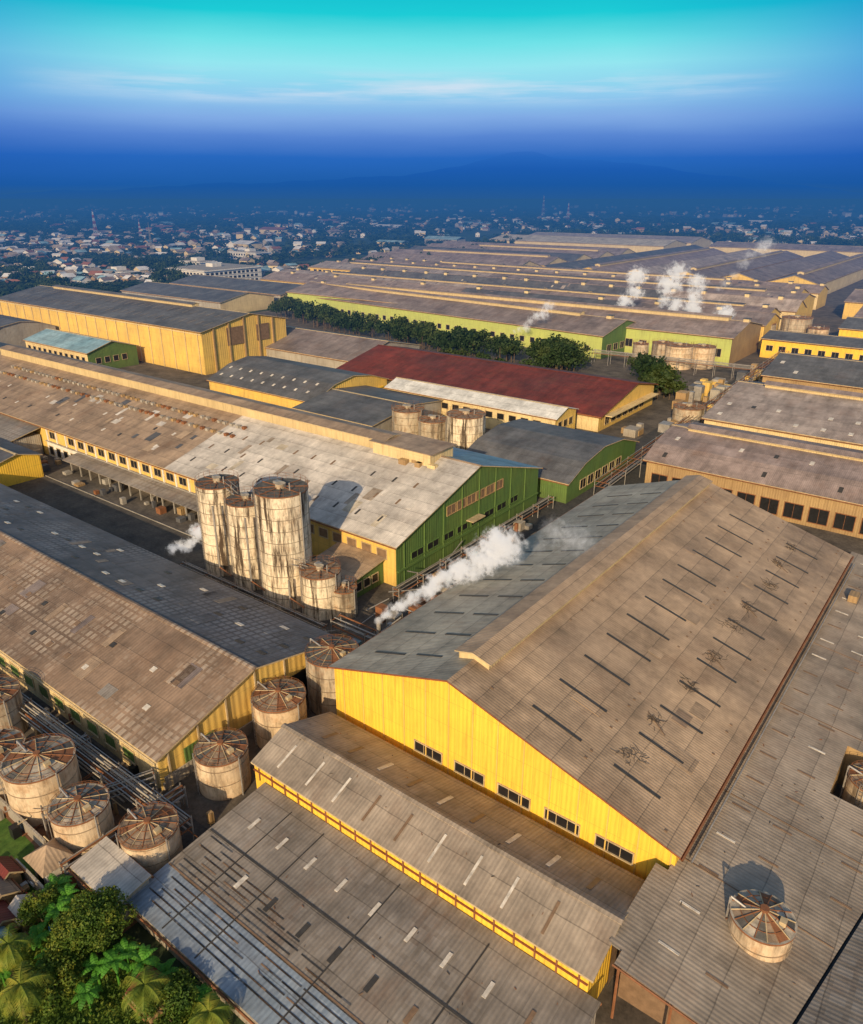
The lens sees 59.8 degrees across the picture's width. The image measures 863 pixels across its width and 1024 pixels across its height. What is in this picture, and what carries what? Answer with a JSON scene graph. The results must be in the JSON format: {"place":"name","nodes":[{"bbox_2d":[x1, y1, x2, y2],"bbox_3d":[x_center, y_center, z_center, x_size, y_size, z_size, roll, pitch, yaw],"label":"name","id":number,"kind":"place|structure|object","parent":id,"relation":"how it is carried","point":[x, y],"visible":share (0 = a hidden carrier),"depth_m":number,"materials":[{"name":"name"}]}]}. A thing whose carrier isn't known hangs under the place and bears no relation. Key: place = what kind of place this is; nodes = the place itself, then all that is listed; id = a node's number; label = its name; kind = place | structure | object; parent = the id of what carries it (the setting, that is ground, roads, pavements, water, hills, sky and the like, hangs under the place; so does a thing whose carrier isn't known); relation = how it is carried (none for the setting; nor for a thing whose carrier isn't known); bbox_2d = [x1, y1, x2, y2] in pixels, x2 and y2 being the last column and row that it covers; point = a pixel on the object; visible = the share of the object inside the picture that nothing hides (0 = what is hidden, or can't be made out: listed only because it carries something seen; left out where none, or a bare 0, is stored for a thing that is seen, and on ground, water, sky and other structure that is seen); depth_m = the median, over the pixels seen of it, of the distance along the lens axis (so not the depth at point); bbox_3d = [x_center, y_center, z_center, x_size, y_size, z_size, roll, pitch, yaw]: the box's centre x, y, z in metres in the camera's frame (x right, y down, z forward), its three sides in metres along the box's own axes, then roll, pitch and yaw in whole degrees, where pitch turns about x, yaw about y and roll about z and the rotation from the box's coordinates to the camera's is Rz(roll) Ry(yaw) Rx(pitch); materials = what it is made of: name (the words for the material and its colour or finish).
{"place":"outdoors","nodes":[
{"label":"outdoors","id":0,"kind":"place"},
{"bbox_2d":[2,737,136,944],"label":"dirt yard","id":1,"kind":"structure","parent":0,"point":[41,831],"depth_m":76.38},
{"bbox_2d":[0,726,24,803],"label":"storage tank","id":2,"kind":"object","parent":1,"relation":"on","point":[9,738],"visible":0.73,"depth_m":81.15,"materials":[{"name":"metal"}]},
{"bbox_2d":[0,674,28,733],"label":"storage tank","id":3,"kind":"object","parent":1,"relation":"on","point":[11,700],"visible":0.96,"depth_m":89.29,"materials":[{"name":"metal"}]},
{"bbox_2d":[0,797,45,892],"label":"wall","id":4,"kind":"structure","parent":1,"relation":"on","point":[33,834],"depth_m":75.23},
{"bbox_2d":[0,733,81,826],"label":"storage tank","id":5,"kind":"object","parent":1,"relation":"on","point":[36,773],"visible":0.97,"depth_m":77.09,"materials":[{"name":"metal"}]},
{"bbox_2d":[23,837,73,885],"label":"pump kiosk","id":6,"kind":"object","parent":1,"relation":"on","point":[42,861],"visible":0.83,"depth_m":70.33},
{"bbox_2d":[45,780,115,863],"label":"storage tank","id":7,"kind":"object","parent":1,"relation":"on","point":[80,817],"visible":0.91,"depth_m":72.72,"materials":[{"name":"metal"}]},
{"bbox_2d":[115,801,182,874],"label":"storage tank","id":8,"kind":"object","parent":1,"relation":"on","point":[149,838],"visible":0.93,"depth_m":71.20,"materials":[{"name":"metal"}]},
{"bbox_2d":[25,341,138,367],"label":"walls","id":9,"kind":"structure","parent":0,"point":[111,348],"depth_m":282.50,"materials":[{"name":"green paint"}]},
{"bbox_2d":[23,329,137,353],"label":"roof","id":10,"kind":"structure","parent":9,"relation":"attached to","point":[70,341],"depth_m":287.43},
{"bbox_2d":[0,673,207,847],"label":"front road","id":11,"kind":"structure","parent":0,"point":[187,838],"depth_m":84.05,"materials":[{"name":"asphalt"}]},
{"bbox_2d":[8,476,204,568],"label":"road","id":12,"kind":"structure","parent":0,"point":[169,544],"depth_m":150.16,"materials":[{"name":"asphalt"}]},
{"bbox_2d":[0,438,43,486],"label":"yellow annex","id":13,"kind":"object","parent":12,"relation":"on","point":[19,464],"visible":1,"depth_m":169.87,"materials":[{"name":"paint"}]},
{"bbox_2d":[75,874,148,925],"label":"walls","id":14,"kind":"structure","parent":0,"point":[80,886],"depth_m":67.69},
{"bbox_2d":[70,836,151,908],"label":"roof","id":15,"kind":"structure","parent":14,"relation":"on","point":[105,861],"depth_m":69.06,"materials":[{"name":"metal"}]},
{"bbox_2d":[0,151,862,198],"bbox_3d":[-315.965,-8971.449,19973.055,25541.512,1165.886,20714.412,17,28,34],"label":"mountain","id":16,"kind":"structure","parent":0,"point":[524,175],"depth_m":18859.63,"materials":[{"name":"blue"}]},
{"bbox_2d":[0,279,862,1023],"bbox_3d":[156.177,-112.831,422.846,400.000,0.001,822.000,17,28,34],"label":"factory yard pavement","id":17,"kind":"structure","parent":0,"point":[650,417],"depth_m":157.94,"materials":[{"name":"concrete"}]},
{"bbox_2d":[18,692,195,840],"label":"pipe rack","id":18,"kind":"object","parent":17,"relation":"on","point":[110,767],"visible":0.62,"depth_m":81.80,"materials":[{"name":"metal"}]},
{"bbox_2d":[0,483,335,790],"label":"long front shed","id":19,"kind":"structure","parent":17,"relation":"on","point":[127,652],"depth_m":97.83,"materials":[{"name":"beige paint"}]},
{"bbox_2d":[0,655,136,765],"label":"wall windows","id":20,"kind":"structure","parent":19,"relation":"in","point":[128,754],"depth_m":91.34,"materials":[{"name":"glass"}]},
{"bbox_2d":[120,281,273,311],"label":"charcoal hall","id":21,"kind":"structure","parent":17,"relation":"on","point":[228,300],"depth_m":426.98,"materials":[{"name":"beige paint"}]},
{"bbox_2d":[194,469,239,576],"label":"tall silo","id":22,"kind":"object","parent":17,"relation":"on","point":[211,490],"visible":0.82,"depth_m":125.24,"materials":[{"name":"metal"}]},
{"bbox_2d":[192,727,250,800],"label":"storage tank","id":23,"kind":"object","parent":17,"relation":"on","point":[221,761],"visible":1,"depth_m":80.56,"materials":[{"name":"metal"}]},
{"bbox_2d":[224,486,261,590],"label":"tall silo","id":24,"kind":"object","parent":17,"relation":"on","point":[239,507],"visible":0.66,"depth_m":120.74,"materials":[{"name":"metal"}]},
{"bbox_2d":[179,560,327,632],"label":"pipe rack","id":25,"kind":"object","parent":17,"relation":"on","point":[259,600],"visible":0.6,"depth_m":117.89,"materials":[{"name":"metal"}]},
{"bbox_2d":[0,342,542,586],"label":"long factory hall","id":26,"kind":"structure","parent":17,"relation":"on","point":[402,503],"depth_m":155.08,"materials":[{"name":"green paint"}]},
{"bbox_2d":[49,431,187,486],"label":"upper windows","id":27,"kind":"structure","parent":26,"relation":"in","point":[145,468],"depth_m":166.74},
{"bbox_2d":[313,541,385,581],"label":"roof","id":28,"kind":"structure","parent":26,"relation":"on","point":[357,563],"depth_m":124.73,"materials":[{"name":"metal"}]},
{"bbox_2d":[411,493,518,559],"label":"gable windows","id":29,"kind":"structure","parent":26,"relation":"in","point":[418,552],"depth_m":135.95,"materials":[{"name":"glass"}]},
{"bbox_2d":[250,676,306,749],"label":"storage tank","id":30,"kind":"object","parent":17,"relation":"on","point":[276,704],"visible":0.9,"depth_m":86.94,"materials":[{"name":"metal"}]},
{"bbox_2d":[252,472,312,609],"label":"tall silo","id":31,"kind":"object","parent":17,"relation":"on","point":[282,514],"visible":0.89,"depth_m":114.38,"materials":[{"name":"metal"}]},
{"bbox_2d":[206,356,389,407],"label":"dark shed","id":32,"kind":"structure","parent":17,"relation":"on","point":[281,382],"depth_m":234.58,"materials":[{"name":"metal"}]},
{"bbox_2d":[299,555,340,620],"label":"storage tank","id":33,"kind":"object","parent":17,"relation":"on","point":[320,581],"visible":0.99,"depth_m":114.11,"materials":[{"name":"metal"}]},
{"bbox_2d":[304,634,358,714],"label":"storage tank","id":34,"kind":"object","parent":17,"relation":"on","point":[322,654],"visible":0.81,"depth_m":92.75,"materials":[{"name":"metal"}]},
{"bbox_2d":[265,326,421,367],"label":"grey hall","id":35,"kind":"structure","parent":17,"relation":"on","point":[320,348],"depth_m":284.17,"materials":[{"name":"metal"}]},
{"bbox_2d":[334,576,357,619],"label":"storage tank","id":36,"kind":"object","parent":17,"relation":"on","point":[345,596],"visible":0.79,"depth_m":114.71,"materials":[{"name":"metal"}]},
{"bbox_2d":[125,783,601,1023],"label":"lean to shed","id":37,"kind":"object","parent":17,"relation":"on","point":[264,903],"visible":1,"depth_m":62.85,"materials":[{"name":"metal"}]},
{"bbox_2d":[292,385,443,430],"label":"flat grey shed","id":38,"kind":"structure","parent":17,"relation":"on","point":[366,405],"depth_m":210.59,"materials":[{"name":"metal"}]},
{"bbox_2d":[0,363,762,855],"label":"plant equipment","id":39,"kind":"object","parent":17,"relation":"on","point":[704,389],"visible":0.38,"depth_m":141.77,"materials":[{"name":"metal"}]},
{"bbox_2d":[391,401,424,434],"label":"storage tank","id":40,"kind":"object","parent":17,"relation":"on","point":[404,417],"visible":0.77,"depth_m":192.73,"materials":[{"name":"metal"}]},
{"bbox_2d":[267,294,592,371],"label":"tree belt","id":41,"kind":"object","parent":17,"relation":"on","point":[561,353],"visible":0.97,"depth_m":306.20,"materials":[{"name":"green plant"}]},
{"bbox_2d":[418,411,446,441],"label":"storage tank","id":42,"kind":"object","parent":17,"relation":"on","point":[433,426],"visible":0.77,"depth_m":187.50,"materials":[{"name":"metal"}]},
{"bbox_2d":[251,712,644,999],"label":"shed","id":43,"kind":"structure","parent":17,"relation":"on","point":[557,903],"depth_m":68.28,"materials":[{"name":"yellow paint"}]},
{"bbox_2d":[446,404,485,449],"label":"storage tank","id":44,"kind":"object","parent":17,"relation":"on","point":[465,429],"visible":0.78,"depth_m":179.27,"materials":[{"name":"metal"}]},
{"bbox_2d":[393,495,553,603],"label":"pipe rack","id":45,"kind":"object","parent":17,"relation":"on","point":[465,546],"visible":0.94,"depth_m":133.29,"materials":[{"name":"metal"}]},
{"bbox_2d":[320,282,634,358],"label":"green long hall","id":46,"kind":"structure","parent":17,"relation":"on","point":[527,324],"depth_m":336.32,"materials":[{"name":"paint"}]},
{"bbox_2d":[384,377,579,428],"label":"white roof hall","id":47,"kind":"structure","parent":17,"relation":"on","point":[498,409],"depth_m":208.80,"materials":[{"name":"beige paint"}]},
{"bbox_2d":[336,344,657,431],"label":"red roof hall","id":48,"kind":"structure","parent":17,"relation":"on","point":[600,402],"depth_m":232.53,"materials":[{"name":"beige paint"}]},
{"bbox_2d":[260,271,781,349],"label":"long weaving hall","id":49,"kind":"structure","parent":17,"relation":"on","point":[766,319],"depth_m":380.39,"materials":[{"name":"metal"}]},
{"bbox_2d":[286,280,762,365],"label":"green hall","id":50,"kind":"structure","parent":17,"relation":"on","point":[735,340],"depth_m":309.61,"materials":[{"name":"paint"}]},
{"bbox_2d":[278,268,781,316],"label":"long weaving hall","id":51,"kind":"structure","parent":17,"relation":"on","point":[649,298],"depth_m":409.49,"materials":[{"name":"beige paint"}]},
{"bbox_2d":[467,419,638,503],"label":"arched shed","id":52,"kind":"structure","parent":17,"relation":"on","point":[573,463],"depth_m":169.40,"materials":[{"name":"green paint"}]},
{"bbox_2d":[310,260,815,316],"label":"long weaving hall","id":53,"kind":"structure","parent":17,"relation":"on","point":[808,299],"depth_m":458.56,"materials":[{"name":"beige paint"}]},
{"bbox_2d":[341,258,809,292],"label":"long weaving hall","id":54,"kind":"structure","parent":17,"relation":"on","point":[769,288],"depth_m":478.50,"materials":[{"name":"metal"}]},
{"bbox_2d":[350,266,806,329],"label":"long weaving hall","id":55,"kind":"structure","parent":17,"relation":"on","point":[783,305],"depth_m":414.23,"materials":[{"name":"beige paint"}]},
{"bbox_2d":[379,257,828,309],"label":"long weaving hall","id":56,"kind":"structure","parent":17,"relation":"on","point":[820,292],"depth_m":492.75,"materials":[{"name":"beige paint"}]},
{"bbox_2d":[542,245,702,268],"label":"factory hall","id":57,"kind":"structure","parent":17,"relation":"on","point":[582,264],"depth_m":628.33,"materials":[{"name":"beige paint"}]},
{"bbox_2d":[583,247,725,270],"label":"factory hall","id":58,"kind":"structure","parent":17,"relation":"on","point":[634,263],"depth_m":608.26,"materials":[{"name":"beige paint"}]},
{"bbox_2d":[625,351,689,399],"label":"tree belt","id":59,"kind":"object","parent":17,"relation":"on","point":[658,371],"visible":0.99,"depth_m":245.35,"materials":[{"name":"green plant"}]},
{"bbox_2d":[665,341,693,369],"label":"storage tank","id":60,"kind":"object","parent":17,"relation":"on","point":[680,349],"visible":0.9,"depth_m":279.76,"materials":[{"name":"metal"}]},
{"bbox_2d":[628,249,761,273],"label":"factory hall","id":61,"kind":"structure","parent":17,"relation":"on","point":[676,267],"depth_m":584.93,"materials":[{"name":"beige paint"}]},
{"bbox_2d":[607,552,862,1023],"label":"flat roof shed","id":62,"kind":"structure","parent":17,"relation":"on","point":[787,828],"depth_m":65.00,"materials":[{"name":"metal"}]},
{"bbox_2d":[726,889,797,962],"bbox_3d":[26.303,35.007,60.935,5.117,8.200,5.000,17,28,34],"label":"storage tank","id":63,"kind":"object","parent":62,"relation":"on","point":[762,926],"visible":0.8,"depth_m":58.85,"materials":[{"name":"metal"}]},
{"bbox_2d":[676,250,802,276],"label":"factory hall","id":64,"kind":"structure","parent":17,"relation":"on","point":[730,267],"depth_m":573.22,"materials":[{"name":"beige paint"}]},
{"bbox_2d":[642,422,862,538],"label":"grey roof hall","id":65,"kind":"structure","parent":17,"relation":"on","point":[809,484],"depth_m":153.95,"materials":[{"name":"beige paint"}]},
{"bbox_2d":[651,473,862,534],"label":"windows","id":66,"kind":"structure","parent":65,"relation":"in","point":[844,522],"depth_m":148.26,"materials":[{"name":"glass"}]},
{"bbox_2d":[701,381,862,449],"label":"grey roof hall","id":67,"kind":"structure","parent":17,"relation":"on","point":[834,417],"depth_m":186.78,"materials":[{"name":"beige paint"}]},
{"bbox_2d":[709,241,862,256],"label":"pale far hall","id":68,"kind":"structure","parent":17,"relation":"on","point":[804,250],"depth_m":787.80,"materials":[{"name":"beige paint"}]},
{"bbox_2d":[725,251,848,281],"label":"factory hall","id":69,"kind":"structure","parent":17,"relation":"on","point":[776,271],"depth_m":552.64,"materials":[{"name":"beige paint"}]},
{"bbox_2d":[759,330,862,359],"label":"yellow block","id":70,"kind":"structure","parent":17,"relation":"on","point":[776,341],"depth_m":293.25,"materials":[{"name":"paint"}]},
{"bbox_2d":[761,352,862,392],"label":"dark roof hall","id":71,"kind":"structure","parent":17,"relation":"on","point":[843,374],"depth_m":241.76,"materials":[{"name":"metal"}]},
{"bbox_2d":[768,253,862,293],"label":"factory hall","id":72,"kind":"structure","parent":17,"relation":"on","point":[839,274],"depth_m":521.81,"materials":[{"name":"beige paint"}]},
{"bbox_2d":[839,760,862,809],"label":"storage tank","id":73,"kind":"object","parent":17,"relation":"on","point":[852,793],"visible":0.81,"depth_m":76.73,"materials":[{"name":"metal"}]},
{"bbox_2d":[0,199,862,1023],"bbox_3d":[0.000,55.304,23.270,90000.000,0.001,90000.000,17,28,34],"label":"ground","id":74,"kind":"structure","parent":0,"point":[140,933],"depth_m":5746.10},
{"bbox_2d":[0,314,55,346],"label":"dark shed","id":75,"kind":"structure","parent":74,"relation":"on","point":[15,331],"depth_m":314.20,"materials":[{"name":"metal"}]},
{"bbox_2d":[0,254,85,287],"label":"tree belt","id":76,"kind":"object","parent":74,"relation":"on","point":[39,265],"visible":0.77,"depth_m":538.42,"materials":[{"name":"green plant"}]},
{"bbox_2d":[0,817,199,1023],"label":"grass","id":77,"kind":"structure","parent":74,"relation":"on","point":[20,848],"depth_m":63.02,"materials":[{"name":"plant"}]},
{"bbox_2d":[0,922,33,977],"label":"palm tree","id":78,"kind":"object","parent":77,"relation":"on","point":[10,952],"visible":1,"depth_m":60.54,"materials":[{"name":"green plant"}]},
{"bbox_2d":[0,960,53,1023],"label":"palm tree","id":79,"kind":"object","parent":77,"relation":"on","point":[20,985],"visible":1,"depth_m":57.04,"materials":[{"name":"green plant"}]},
{"bbox_2d":[14,881,60,926],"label":"broadleaf tree","id":80,"kind":"object","parent":77,"relation":"on","point":[28,909],"visible":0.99,"depth_m":65.26,"materials":[{"name":"green plant"}]},
{"bbox_2d":[16,947,87,1016],"bbox_3d":[-30.077,37.508,59.716,4.715,4.558,5.124,17,28,34],"label":"mango tree","id":81,"kind":"object","parent":77,"relation":"on","point":[65,967],"visible":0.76,"depth_m":59.13,"materials":[{"name":"green plant"}]},
{"bbox_2d":[42,884,137,960],"bbox_3d":[-28.897,35.103,63.248,6.521,6.251,7.150,17,28,34],"label":"mango tree","id":82,"kind":"object","parent":77,"relation":"on","point":[93,917],"visible":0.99,"depth_m":61.88,"materials":[{"name":"green plant"}]},
{"bbox_2d":[121,965,171,1021],"bbox_3d":[-22.205,38.154,58.980,4.043,3.923,3.910,-9,24,-20],"label":"palm tree","id":83,"kind":"object","parent":77,"relation":"on","point":[145,987],"visible":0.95,"depth_m":57.97,"materials":[{"name":"green plant"}]},
{"bbox_2d":[138,966,199,1023],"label":"broadleaf tree","id":84,"kind":"object","parent":77,"relation":"on","point":[180,995],"visible":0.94,"depth_m":57.94,"materials":[{"name":"green plant"}]},
{"bbox_2d":[0,889,215,1023],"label":"undergrowth","id":85,"kind":"object","parent":74,"relation":"on","point":[35,1011],"visible":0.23,"depth_m":60.02,"materials":[{"name":"green plant"}]},
{"bbox_2d":[0,285,288,374],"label":"tall yellow hall","id":86,"kind":"structure","parent":74,"relation":"on","point":[194,337],"depth_m":292.50,"materials":[{"name":"beige paint"}]},
{"bbox_2d":[108,254,197,282],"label":"tree belt","id":87,"kind":"object","parent":74,"relation":"on","point":[159,265],"visible":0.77,"depth_m":609.52,"materials":[{"name":"green plant"}]},
{"bbox_2d":[188,991,235,1023],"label":"palm tree","id":88,"kind":"object","parent":74,"relation":"on","point":[210,1011],"visible":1,"depth_m":56.70,"materials":[{"name":"green plant"}]},
{"bbox_2d":[165,262,262,279],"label":"white office block","id":89,"kind":"structure","parent":74,"relation":"on","point":[252,272],"depth_m":554.65,"materials":[{"name":"concrete"}]},
{"bbox_2d":[169,274,302,300],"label":"charcoal hall","id":90,"kind":"structure","parent":74,"relation":"on","point":[277,290],"depth_m":469.70,"materials":[{"name":"beige paint"}]},
{"bbox_2d":[49,207,771,249],"bbox_3d":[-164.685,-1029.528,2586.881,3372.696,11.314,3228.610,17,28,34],"label":"town warehouses","id":91,"kind":"structure","parent":74,"relation":"on","point":[255,244],"depth_m":1206.69,"materials":[{"name":"beige paint"}]},
{"bbox_2d":[0,203,862,296],"bbox_3d":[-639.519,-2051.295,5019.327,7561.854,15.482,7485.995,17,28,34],"label":"distant trees","id":92,"kind":"object","parent":74,"relation":"on","point":[32,226],"visible":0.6,"depth_m":1518.51,"materials":[{"name":"green plant"}]},
{"bbox_2d":[0,203,862,283],"bbox_3d":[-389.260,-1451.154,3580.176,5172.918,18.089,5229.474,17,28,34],"label":"town houses","id":93,"kind":"structure","parent":74,"relation":"on","point":[108,273],"depth_m":1008.16,"materials":[{"name":"beige paint"}]},
{"bbox_2d":[361,252,541,265],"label":"factory hall","id":94,"kind":"structure","parent":74,"relation":"on","point":[455,258],"depth_m":617.54,"materials":[{"name":"beige paint"}]},
{"bbox_2d":[388,249,567,264],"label":"factory hall","id":95,"kind":"structure","parent":74,"relation":"on","point":[541,259],"depth_m":646.49,"materials":[{"name":"beige paint"}]},
{"bbox_2d":[409,246,591,261],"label":"factory hall","id":96,"kind":"structure","parent":74,"relation":"on","point":[568,257],"depth_m":676.31,"materials":[{"name":"beige paint"}]},
{"bbox_2d":[427,243,613,257],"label":"factory hall","id":97,"kind":"structure","parent":74,"relation":"on","point":[595,253],"depth_m":719.32,"materials":[{"name":"beige paint"}]},
{"bbox_2d":[489,234,686,252],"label":"pale far hall","id":98,"kind":"structure","parent":74,"relation":"on","point":[638,245],"depth_m":882.29,"materials":[{"name":"beige paint"}]},
{"bbox_2d":[530,232,711,247],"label":"pale far hall","id":99,"kind":"structure","parent":74,"relation":"on","point":[703,242],"depth_m":944.37,"materials":[{"name":"beige paint"}]},
{"bbox_2d":[516,228,862,245],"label":"tree belt","id":100,"kind":"object","parent":74,"relation":"on","point":[822,241],"visible":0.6,"depth_m":975.07,"materials":[{"name":"green plant"}]},
{"bbox_2d":[0,0,862,194],"label":"sky","id":101,"kind":"structure","parent":0,"point":[95,94],"materials":[{"name":"blue"}]},
{"bbox_2d":[400,368,764,599],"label":"cross road","id":102,"kind":"structure","parent":0,"point":[548,515],"depth_m":149.70,"materials":[{"name":"asphalt"}]},
{"bbox_2d":[593,350,787,494],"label":"pipe rack","id":103,"kind":"object","parent":102,"relation":"on","point":[649,448],"visible":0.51,"depth_m":178.69,"materials":[{"name":"metal"}]},
{"bbox_2d":[327,475,854,879],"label":"warehouse","id":104,"kind":"structure","parent":0,"point":[604,672],"depth_m":84.35,"materials":[{"name":"yellow paint"}]},
{"bbox_2d":[414,739,634,865],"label":"wall windows","id":105,"kind":"structure","parent":104,"relation":"in","point":[625,855],"depth_m":74.30,"materials":[{"name":"glass"}]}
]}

